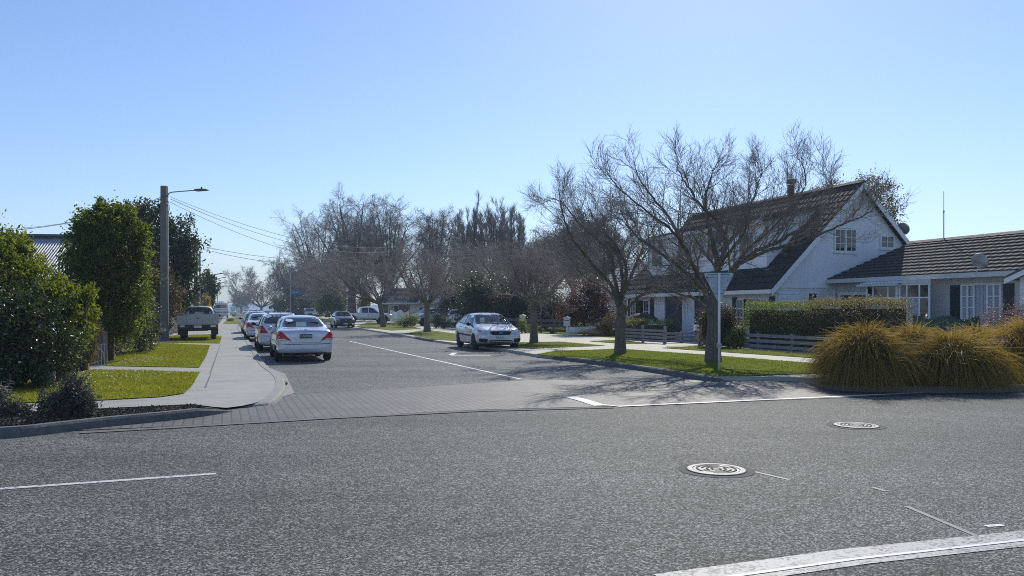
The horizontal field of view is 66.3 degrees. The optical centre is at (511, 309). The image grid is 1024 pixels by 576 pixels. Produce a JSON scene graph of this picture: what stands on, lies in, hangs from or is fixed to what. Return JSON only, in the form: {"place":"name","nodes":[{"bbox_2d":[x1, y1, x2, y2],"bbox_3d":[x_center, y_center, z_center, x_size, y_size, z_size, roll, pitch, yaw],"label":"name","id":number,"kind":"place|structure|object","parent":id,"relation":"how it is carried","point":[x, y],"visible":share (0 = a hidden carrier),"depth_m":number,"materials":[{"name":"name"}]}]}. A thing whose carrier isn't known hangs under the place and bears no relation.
{"place":"outdoors","nodes":[
{"label":"outdoors","id":0,"kind":"place"},
{"bbox_2d":[2,314,223,380],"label":"yard","id":1,"kind":"structure","parent":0,"point":[176,329],"depth_m":55.18,"materials":[{"name":"green plant"}]},
{"bbox_2d":[0,233,76,332],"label":"corrugated roof house","id":2,"kind":"structure","parent":1,"relation":"on","point":[49,242],"depth_m":32.45,"materials":[{"name":"metal"}]},
{"bbox_2d":[0,208,106,383],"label":"leafy shrub","id":3,"kind":"object","parent":1,"relation":"on","point":[14,248],"visible":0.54,"depth_m":16.21,"materials":[{"name":"green plant"}]},
{"bbox_2d":[72,313,103,371],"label":"yellow green shrub","id":4,"kind":"object","parent":1,"relation":"on","point":[92,354],"visible":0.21,"depth_m":19.47,"materials":[{"name":"green plant"}]},
{"bbox_2d":[95,285,170,352],"bbox_3d":[-13.832,0.267,27.057,3.868,2.813,3.019,0,0,0],"label":"dark shrub","id":5,"kind":"object","parent":1,"relation":"on","point":[153,330],"visible":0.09,"depth_m":27.01,"materials":[{"name":"green plant"}]},
{"bbox_2d":[79,193,214,321],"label":"evergreen tree","id":6,"kind":"object","parent":1,"relation":"on","point":[185,263],"visible":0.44,"depth_m":41.65,"materials":[{"name":"green plant"}]},
{"bbox_2d":[193,269,220,312],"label":"evergreen tree","id":7,"kind":"object","parent":1,"relation":"on","point":[211,286],"visible":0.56,"depth_m":77.67,"materials":[{"name":"green plant"}]},
{"bbox_2d":[4,313,274,410],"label":"footpath","id":8,"kind":"structure","parent":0,"point":[240,376],"depth_m":17.23,"materials":[{"name":"concrete"}]},
{"bbox_2d":[3,334,221,402],"bbox_3d":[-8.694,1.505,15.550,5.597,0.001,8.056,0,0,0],"label":"lawn","id":9,"kind":"structure","parent":8,"relation":"on","point":[165,394],"depth_m":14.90,"materials":[{"name":"green plant"}]},
{"bbox_2d":[0,245,93,389],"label":"camellia shrub","id":10,"kind":"object","parent":9,"relation":"on","point":[29,325],"visible":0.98,"depth_m":15.03,"materials":[{"name":"green plant"}]},
{"bbox_2d":[107,344,209,366],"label":"lawn","id":11,"kind":"structure","parent":8,"relation":"on","point":[160,359],"depth_m":22.62,"materials":[{"name":"green plant"}]},
{"bbox_2d":[52,190,175,360],"bbox_3d":[-11.912,-0.932,22.974,3.079,5.216,2.613,0,0,0],"label":"citrus tree","id":12,"kind":"object","parent":11,"relation":"on","point":[103,239],"visible":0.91,"depth_m":22.65,"materials":[{"name":"green plant"}]},
{"bbox_2d":[127,288,162,351],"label":"grey shrub","id":13,"kind":"object","parent":11,"relation":"on","point":[144,347],"visible":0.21,"depth_m":27.98,"materials":[{"name":"green plant"}]},
{"bbox_2d":[159,335,220,342],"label":"lawn","id":14,"kind":"structure","parent":8,"relation":"on","point":[194,339],"depth_m":37.86,"materials":[{"name":"green plant"}]},
{"bbox_2d":[145,254,188,338],"bbox_3d":[-17.733,-0.651,38.829,3.137,4.649,3.008,0,0,0],"label":"rusty shrub","id":15,"kind":"object","parent":14,"relation":"on","point":[175,295],"visible":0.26,"depth_m":38.93,"materials":[{"name":"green plant"}]},
{"bbox_2d":[160,186,208,340],"bbox_3d":[-15.621,-2.172,37.380,2.297,7.424,0.276,0,0,1],"label":"power pole","id":16,"kind":"object","parent":14,"relation":"on","point":[164,235],"visible":0.98,"depth_m":37.30,"materials":[{"name":"concrete"}]},
{"bbox_2d":[176,306,220,339],"bbox_3d":[-16.105,0.662,40.353,2.105,1.687,4.801,0,0,-20],"label":"parked ute","id":17,"kind":"object","parent":14,"relation":"on","point":[198,318],"visible":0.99,"depth_m":38.40,"materials":[{"name":"white metal"}]},
{"bbox_2d":[405,330,455,339],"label":"lawn","id":18,"kind":"structure","parent":0,"point":[438,335],"depth_m":46.88,"materials":[{"name":"green plant"}]},
{"bbox_2d":[377,237,468,331],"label":"bare tree","id":19,"kind":"object","parent":18,"relation":"on","point":[437,286],"visible":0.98,"depth_m":51.90,"materials":[{"name":"brown plant"}]},
{"bbox_2d":[235,313,693,392],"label":"street","id":20,"kind":"structure","parent":0,"point":[349,365],"depth_m":22.16,"materials":[{"name":"grey asphalt"}]},
{"bbox_2d":[241,313,266,339],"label":"parked sedan","id":21,"kind":"object","parent":20,"relation":"on","point":[249,330],"visible":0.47,"depth_m":40.11,"materials":[{"name":"white metal"}]},
{"bbox_2d":[234,317,285,406],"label":"kerb","id":22,"kind":"structure","parent":20,"relation":"on","point":[276,394],"depth_m":15.55,"materials":[{"name":"concrete"}]},
{"bbox_2d":[251,312,294,350],"bbox_3d":[-9.545,0.805,32.048,2.085,1.629,4.522,0,0,-20],"label":"parked wagon","id":23,"kind":"object","parent":20,"relation":"on","point":[262,336],"visible":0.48,"depth_m":30.07,"materials":[{"name":"white metal"}]},
{"bbox_2d":[266,315,332,360],"bbox_3d":[-7.043,0.902,25.953,2.025,1.437,4.509,0,0,-20],"label":"parked sedan","id":24,"kind":"object","parent":20,"relation":"on","point":[301,335],"visible":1,"depth_m":24.06,"materials":[{"name":"white metal"}]},
{"bbox_2d":[330,311,354,327],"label":"parked hatchback","id":25,"kind":"object","parent":20,"relation":"on","point":[345,319],"visible":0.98,"depth_m":66.98,"materials":[{"name":"grey metal"}]},
{"bbox_2d":[455,309,520,349],"bbox_3d":[-1.066,0.778,32.686,2.125,1.684,4.356,0,0,-17],"label":"parked hatchback","id":26,"kind":"object","parent":20,"relation":"on","point":[476,330],"visible":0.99,"depth_m":31.33,"materials":[{"name":"white metal"}]},
{"bbox_2d":[552,357,722,381],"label":"kerb","id":27,"kind":"structure","parent":20,"relation":"on","point":[684,374],"depth_m":20.35,"materials":[{"name":"concrete"}]},
{"bbox_2d":[272,312,748,343],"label":"yard","id":28,"kind":"structure","parent":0,"point":[560,333],"depth_m":47.51,"materials":[{"name":"green plant"}]},
{"bbox_2d":[343,193,439,294],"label":"tall bare tree","id":29,"kind":"object","parent":28,"relation":"on","point":[377,241],"visible":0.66,"depth_m":106.41,"materials":[{"name":"brown plant"}]},
{"bbox_2d":[377,288,427,320],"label":"brick house","id":30,"kind":"structure","parent":28,"relation":"on","point":[397,297],"depth_m":103.82,"materials":[{"name":"grey tile"}]},
{"bbox_2d":[386,289,449,313],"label":"cottage","id":31,"kind":"structure","parent":28,"relation":"on","point":[419,305],"depth_m":91.76,"materials":[{"name":"grey tile"}]},
{"bbox_2d":[400,206,464,282],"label":"tall bare tree","id":32,"kind":"object","parent":28,"relation":"on","point":[424,237],"visible":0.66,"depth_m":94.91,"materials":[{"name":"brown plant"}]},
{"bbox_2d":[433,277,469,310],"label":"dark evergreen","id":33,"kind":"object","parent":28,"relation":"on","point":[448,301],"visible":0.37,"depth_m":73.34,"materials":[{"name":"green plant"}]},
{"bbox_2d":[446,209,473,280],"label":"tall bare tree","id":34,"kind":"object","parent":28,"relation":"on","point":[459,216],"visible":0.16,"depth_m":101.47,"materials":[{"name":"grey plant"}]},
{"bbox_2d":[417,234,507,294],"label":"bare tree","id":35,"kind":"object","parent":28,"relation":"on","point":[462,266],"visible":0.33,"depth_m":81.11,"materials":[{"name":"brown plant"}]},
{"bbox_2d":[444,268,503,323],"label":"dark evergreen","id":36,"kind":"object","parent":28,"relation":"on","point":[476,298],"visible":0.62,"depth_m":61.37,"materials":[{"name":"green plant"}]},
{"bbox_2d":[457,190,490,276],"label":"tall bare tree","id":37,"kind":"object","parent":28,"relation":"on","point":[475,234],"visible":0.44,"depth_m":99.39,"materials":[{"name":"grey plant"}]},
{"bbox_2d":[444,233,542,290],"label":"bare tree","id":38,"kind":"object","parent":28,"relation":"on","point":[490,266],"visible":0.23,"depth_m":68.19,"materials":[{"name":"brown plant"}]},
{"bbox_2d":[477,196,512,272],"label":"tall bare tree","id":39,"kind":"object","parent":28,"relation":"on","point":[493,234],"visible":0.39,"depth_m":97.46,"materials":[{"name":"grey plant"}]},
{"bbox_2d":[489,267,530,327],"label":"dark evergreen","id":40,"kind":"object","parent":28,"relation":"on","point":[514,307],"visible":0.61,"depth_m":59.25,"materials":[{"name":"green plant"}]},
{"bbox_2d":[493,201,527,276],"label":"tall bare tree","id":41,"kind":"object","parent":28,"relation":"on","point":[509,232],"visible":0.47,"depth_m":96.38,"materials":[{"name":"grey plant"}]},
{"bbox_2d":[506,318,565,333],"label":"rail fence","id":42,"kind":"object","parent":28,"relation":"on","point":[553,325],"visible":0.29,"depth_m":49.90,"materials":[{"name":"grey wood"}]},
{"bbox_2d":[525,284,576,328],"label":"dark evergreen","id":43,"kind":"object","parent":28,"relation":"on","point":[550,312],"visible":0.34,"depth_m":57.35,"materials":[{"name":"green plant"}]},
{"bbox_2d":[528,212,616,309],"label":"tall bare tree","id":44,"kind":"object","parent":28,"relation":"on","point":[568,241],"visible":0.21,"depth_m":73.01,"materials":[{"name":"brown plant"}]},
{"bbox_2d":[554,270,616,334],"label":"red maple","id":45,"kind":"object","parent":28,"relation":"on","point":[580,314],"visible":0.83,"depth_m":46.63,"materials":[{"name":"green plant"}]},
{"bbox_2d":[595,307,616,335],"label":"rusty shrub","id":46,"kind":"object","parent":28,"relation":"on","point":[603,324],"visible":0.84,"depth_m":44.85,"materials":[{"name":"brown plant"}]},
{"bbox_2d":[583,213,629,279],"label":"tall bare tree","id":47,"kind":"object","parent":28,"relation":"on","point":[605,258],"visible":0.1,"depth_m":78.90,"materials":[{"name":"brown plant"}]},
{"bbox_2d":[626,315,681,339],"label":"hedge","id":48,"kind":"object","parent":28,"relation":"on","point":[670,328],"visible":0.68,"depth_m":39.26,"materials":[{"name":"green plant"}]},
{"bbox_2d":[812,163,908,224],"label":"feathery tree","id":49,"kind":"object","parent":28,"relation":"on","point":[889,200],"visible":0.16,"depth_m":51.54,"materials":[{"name":"brown plant"}]},
{"bbox_2d":[825,230,1023,329],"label":"house","id":50,"kind":"structure","parent":28,"relation":"on","point":[934,278],"depth_m":30.93,"materials":[{"name":"grey tile"}]},
{"bbox_2d":[971,253,988,272],"bbox_3d":[17.097,-1.672,28.640,0.470,0.729,0.471,0,0,10],"label":"satellite dish","id":51,"kind":"object","parent":50,"relation":"attached to","point":[979,261],"visible":1,"depth_m":28.57,"materials":[{"name":"metal"}]},
{"bbox_2d":[961,282,1002,329],"bbox_3d":[17.475,0.145,29.187,0.046,2.250,1.680,0,0,-20],"label":"window","id":52,"kind":"structure","parent":50,"relation":"in","point":[980,288],"depth_m":29.18,"materials":[{"name":"white glass"}]},
{"bbox_2d":[0,392,1023,575],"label":"road","id":53,"kind":"structure","parent":0,"point":[614,491],"depth_m":6.97,"materials":[{"name":"grey asphalt"}]},
{"bbox_2d":[0,473,215,489],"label":"road marking","id":54,"kind":"object","parent":53,"relation":"on","point":[106,481],"visible":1,"depth_m":7.36,"materials":[{"name":"white paint"}]},
{"bbox_2d":[0,408,232,437],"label":"kerb","id":55,"kind":"structure","parent":53,"relation":"on","point":[45,428],"depth_m":10.73,"materials":[{"name":"concrete"}]},
{"bbox_2d":[678,462,755,477],"bbox_3d":[2.058,1.611,7.899,0.764,0.016,0.764,0,0,0],"label":"manhole cover","id":56,"kind":"object","parent":53,"relation":"on","point":[714,470],"visible":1,"depth_m":7.83,"materials":[{"name":"metal"}]},
{"bbox_2d":[604,393,908,406],"bbox_3d":[9.013,1.607,15.547,16.001,0.001,0.630,0,0,-17],"label":"road marking","id":57,"kind":"object","parent":53,"relation":"on","point":[757,399],"visible":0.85,"depth_m":13.82,"materials":[{"name":"paint"}]},
{"bbox_2d":[654,530,1023,575],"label":"road marking","id":58,"kind":"object","parent":53,"relation":"on","point":[772,563],"visible":1,"depth_m":5.13,"materials":[{"name":"paint"}]},
{"bbox_2d":[826,422,886,429],"bbox_3d":[4.782,1.611,10.899,0.777,0.016,0.777,0,0,0],"label":"manhole cover","id":59,"kind":"object","parent":53,"relation":"on","point":[857,425],"visible":1,"depth_m":10.81,"materials":[{"name":"metal"}]},
{"bbox_2d":[728,539,1023,575],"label":"road marking","id":60,"kind":"object","parent":53,"relation":"on","point":[792,567],"visible":1,"depth_m":5.10,"materials":[{"name":"paint"}]},
{"bbox_2d":[804,381,1023,392],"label":"kerb","id":61,"kind":"structure","parent":53,"relation":"on","point":[928,389],"depth_m":15.20,"materials":[{"name":"concrete"}]},
{"bbox_2d":[0,0,1023,304],"label":"sky","id":62,"kind":"structure","parent":0,"point":[263,106],"materials":[{"name":"blue"}]},
{"bbox_2d":[80,379,1020,432],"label":"paving","id":63,"kind":"structure","parent":0,"point":[523,393],"depth_m":14.50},
{"bbox_2d":[789,316,954,390],"bbox_3d":[7.146,0.858,15.882,3.215,1.564,3.052,0,0,0],"label":"tussock","id":64,"kind":"object","parent":63,"relation":"on","point":[873,355],"visible":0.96,"depth_m":15.31,"materials":[{"name":"plant"}]},
{"bbox_2d":[892,322,1023,391],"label":"tussock","id":65,"kind":"object","parent":63,"relation":"on","point":[968,361],"visible":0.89,"depth_m":15.20,"materials":[{"name":"plant"}]},
{"bbox_2d":[515,342,604,347],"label":"lawn","id":66,"kind":"structure","parent":0,"point":[547,343],"depth_m":32.62,"materials":[{"name":"green plant"}]},
{"bbox_2d":[465,230,598,342],"bbox_3d":[0.798,-0.950,35.085,6.176,5.111,5.954,0,0,0],"label":"bare tree","id":67,"kind":"object","parent":66,"relation":"on","point":[533,299],"visible":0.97,"depth_m":34.66,"materials":[{"name":"brown plant"}]},
{"bbox_2d":[318,316,823,381],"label":"footpath","id":68,"kind":"structure","parent":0,"point":[650,346],"depth_m":31.22,"materials":[{"name":"concrete"}]},
{"bbox_2d":[289,255,378,309],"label":"bare tree","id":69,"kind":"object","parent":68,"relation":"on","point":[315,285],"visible":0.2,"depth_m":121.33,"materials":[{"name":"brown plant"}]},
{"bbox_2d":[357,322,420,329],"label":"lawn","id":70,"kind":"structure","parent":68,"relation":"on","point":[375,325],"depth_m":68.73,"materials":[{"name":"green plant"}]},
{"bbox_2d":[282,243,406,326],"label":"bare tree","id":71,"kind":"object","parent":70,"relation":"on","point":[362,273],"visible":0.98,"depth_m":66.55,"materials":[{"name":"brown plant"}]},
{"bbox_2d":[351,307,392,323],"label":"parked ute","id":72,"kind":"object","parent":70,"relation":"on","point":[367,313],"visible":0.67,"depth_m":79.30,"materials":[{"name":"white metal"}]},
{"bbox_2d":[391,308,420,326],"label":"flowering shrub","id":73,"kind":"object","parent":70,"relation":"on","point":[412,320],"visible":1,"depth_m":65.76,"materials":[{"name":"green plant"}]},
{"bbox_2d":[409,308,447,325],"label":"parked suv","id":74,"kind":"object","parent":68,"relation":"on","point":[421,320],"visible":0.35,"depth_m":72.15,"materials":[{"name":"black metal"}]},
{"bbox_2d":[431,311,454,328],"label":"leafy shrub","id":75,"kind":"object","parent":68,"relation":"on","point":[438,319],"visible":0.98,"depth_m":61.81,"materials":[{"name":"green plant"}]},
{"bbox_2d":[626,325,666,343],"bbox_3d":[6.021,1.187,36.110,0.165,0.906,3.480,0,0,-26],"label":"rail fence","id":76,"kind":"object","parent":68,"relation":"on","point":[642,334],"visible":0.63,"depth_m":35.64,"materials":[{"name":"grey wood"}]},
{"bbox_2d":[518,340,820,375],"bbox_3d":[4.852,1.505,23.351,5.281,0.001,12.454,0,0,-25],"label":"lawn","id":77,"kind":"structure","parent":68,"relation":"on","point":[702,371],"depth_m":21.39,"materials":[{"name":"green plant"}]},
{"bbox_2d":[518,156,722,353],"bbox_3d":[3.546,-1.781,26.878,6.922,6.774,6.331,0,0,0],"label":"bare tree","id":78,"kind":"object","parent":77,"relation":"on","point":[604,240],"visible":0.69,"depth_m":26.51,"materials":[{"name":"brown plant"}]},
{"bbox_2d":[704,273,732,370],"bbox_3d":[5.093,0.380,19.271,0.712,2.560,0.100,0,0,3],"label":"give way sign","id":79,"kind":"object","parent":77,"relation":"on","point":[718,283],"visible":1,"depth_m":19.30,"materials":[{"name":"grey metal"}]},
{"bbox_2d":[573,120,914,361],"bbox_3d":[5.966,-2.156,22.483,8.584,7.524,6.850,0,0,0],"label":"bare tree","id":80,"kind":"object","parent":77,"relation":"on","point":[742,225],"visible":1,"depth_m":21.62,"materials":[{"name":"brown plant"}]},
{"bbox_2d":[701,333,832,351],"bbox_3d":[9.411,1.265,29.954,0.140,0.750,7.348,0,0,-22],"label":"rail fence","id":81,"kind":"object","parent":68,"relation":"on","point":[792,342],"visible":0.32,"depth_m":28.64,"materials":[{"name":"grey wood"}]},
{"bbox_2d":[741,297,825,350],"bbox_3d":[10.337,0.589,29.971,1.438,2.115,3.904,0,0,-20],"label":"hedge","id":82,"kind":"object","parent":68,"relation":"on","point":[773,321],"visible":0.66,"depth_m":29.69,"materials":[{"name":"green plant"}]},
{"bbox_2d":[802,293,915,351],"bbox_3d":[11.628,0.554,26.524,1.487,2.243,4.097,0,0,-20],"label":"hedge","id":83,"kind":"object","parent":68,"relation":"on","point":[824,318],"visible":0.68,"depth_m":26.18,"materials":[{"name":"green plant"}]},
{"bbox_2d":[813,377,1023,385],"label":"planting bed","id":84,"kind":"object","parent":68,"relation":"on","point":[944,385],"visible":0.11,"depth_m":15.94,"materials":[{"name":"soil"}]},
{"bbox_2d":[886,316,947,378],"bbox_3d":[8.794,0.888,17.199,2.976,1.505,2.960,0,0,0],"label":"tussock","id":85,"kind":"object","parent":84,"relation":"on","point":[908,334],"visible":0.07,"depth_m":17.00,"materials":[{"name":"plant"}]},
{"bbox_2d":[913,315,979,334],"bbox_3d":[11.891,0.835,21.505,0.062,1.370,2.286,0,0,-16],"label":"picket fence","id":86,"kind":"object","parent":84,"relation":"on","point":[942,322],"visible":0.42,"depth_m":21.52,"materials":[{"name":"green paint"}]},
{"bbox_2d":[948,319,1003,341],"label":"tussock","id":87,"kind":"object","parent":84,"relation":"on","point":[976,329],"visible":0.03,"depth_m":18.49,"materials":[{"name":"plant"}]},
{"bbox_2d":[964,295,1023,331],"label":"heath shrub","id":88,"kind":"object","parent":84,"relation":"on","point":[997,318],"visible":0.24,"depth_m":20.52,"materials":[{"name":"brown plant"}]},
{"bbox_2d":[975,310,1023,383],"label":"tussock","id":89,"kind":"object","parent":84,"relation":"on","point":[1011,337],"visible":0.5,"depth_m":16.71,"materials":[{"name":"plant"}]},
{"label":"lawn","id":90,"kind":"structure","parent":68,"relation":"on","visible":0},
{"bbox_2d":[218,265,298,313],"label":"bare tree","id":91,"kind":"object","parent":90,"relation":"on","point":[260,295],"visible":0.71,"depth_m":209.43,"materials":[{"name":"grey plant"}]},
{"bbox_2d":[269,290,300,312],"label":"dark evergreen","id":92,"kind":"object","parent":90,"relation":"on","point":[276,306],"visible":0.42,"depth_m":188.44,"materials":[{"name":"green plant"}]},
{"bbox_2d":[258,257,315,308],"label":"tall bare tree","id":93,"kind":"object","parent":90,"relation":"on","point":[282,286],"visible":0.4,"depth_m":148.92,"materials":[{"name":"brown plant"}]},
{"bbox_2d":[267,249,336,307],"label":"bare tree","id":94,"kind":"object","parent":90,"relation":"on","point":[294,281],"visible":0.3,"depth_m":145.21,"materials":[{"name":"brown plant"}]},
{"bbox_2d":[314,281,347,318],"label":"green tree","id":95,"kind":"object","parent":90,"relation":"on","point":[332,305],"visible":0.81,"depth_m":119.15,"materials":[{"name":"green plant"}]},
{"bbox_2d":[585,261,647,325],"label":"neighbour house","id":96,"kind":"structure","parent":0,"point":[612,302],"depth_m":64.17,"materials":[{"name":"metal"}]},
{"bbox_2d":[666,346,811,357],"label":"lawn","id":97,"kind":"structure","parent":0,"point":[777,352],"depth_m":27.33,"materials":[{"name":"green plant"}]},
{"bbox_2d":[692,302,745,346],"bbox_3d":[8.280,0.459,31.478,2.097,2.202,2.191,0,0,-33],"label":"round shrub","id":98,"kind":"object","parent":97,"relation":"on","point":[727,321],"visible":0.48,"depth_m":31.16,"materials":[{"name":"green plant"}]},
{"bbox_2d":[723,320,747,347],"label":"leafy shrub","id":99,"kind":"object","parent":97,"relation":"on","point":[737,340],"visible":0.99,"depth_m":30.51,"materials":[{"name":"green plant"}]},
{"bbox_2d":[625,179,908,338],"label":"gabled house","id":100,"kind":"structure","parent":0,"point":[806,270],"depth_m":36.76,"materials":[{"name":"white paint"}]},
{"bbox_2d":[665,296,681,331],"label":"door","id":101,"kind":"structure","parent":100,"relation":"in","point":[669,307],"depth_m":42.79,"materials":[{"name":"wood"}]},
{"bbox_2d":[834,228,845,251],"bbox_3d":[15.128,-3.190,36.169,0.640,1.080,0.046,0,0,-20],"label":"window","id":102,"kind":"structure","parent":100,"relation":"in","point":[839,244],"depth_m":36.17,"materials":[{"name":"white glass"}]},
{"bbox_2d":[846,229,856,251],"bbox_3d":[15.746,-3.190,36.398,0.640,1.080,0.046,0,0,-20],"label":"window","id":103,"kind":"structure","parent":100,"relation":"in","point":[854,232],"depth_m":36.40,"materials":[{"name":"white glass"}]},
{"label":"ground","id":104,"kind":"structure","parent":0,"visible":0},
{"bbox_2d":[270,203,372,316],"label":"tall bare tree","id":105,"kind":"object","parent":104,"relation":"on","point":[307,252],"visible":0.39,"depth_m":160.62,"materials":[{"name":"brown plant"}]},
{"bbox_2d":[300,182,407,312],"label":"tall bare tree","id":106,"kind":"object","parent":104,"relation":"on","point":[342,241],"visible":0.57,"depth_m":110.69,"materials":[{"name":"brown plant"}]},
{"bbox_2d":[663,331,697,342],"bbox_3d":[7.651,1.317,35.309,1.849,0.645,0.140,0,0,-20],"label":"rail fence","id":107,"kind":"object","parent":104,"relation":"on","point":[681,336],"visible":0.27,"depth_m":35.24,"materials":[{"name":"grey wood"}]},
{"label":"planting bed","id":108,"kind":"structure","parent":0,"visible":0},
{"bbox_2d":[0,381,35,416],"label":"lavender shrub","id":109,"kind":"object","parent":108,"relation":"on","point":[16,408],"visible":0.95,"depth_m":11.24,"materials":[{"name":"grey plant"}]},
{"bbox_2d":[29,370,103,421],"bbox_3d":[-6.357,1.230,11.206,0.962,0.734,0.771,0,0,-25],"label":"lavender shrub","id":110,"kind":"object","parent":108,"relation":"on","point":[72,398],"visible":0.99,"depth_m":11.10,"materials":[{"name":"green plant"}]},
{"bbox_2d":[0,403,205,426],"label":"bark mulch","id":111,"kind":"object","parent":108,"relation":"on","point":[31,417],"visible":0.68,"depth_m":11.41,"materials":[{"name":"brown wood"}]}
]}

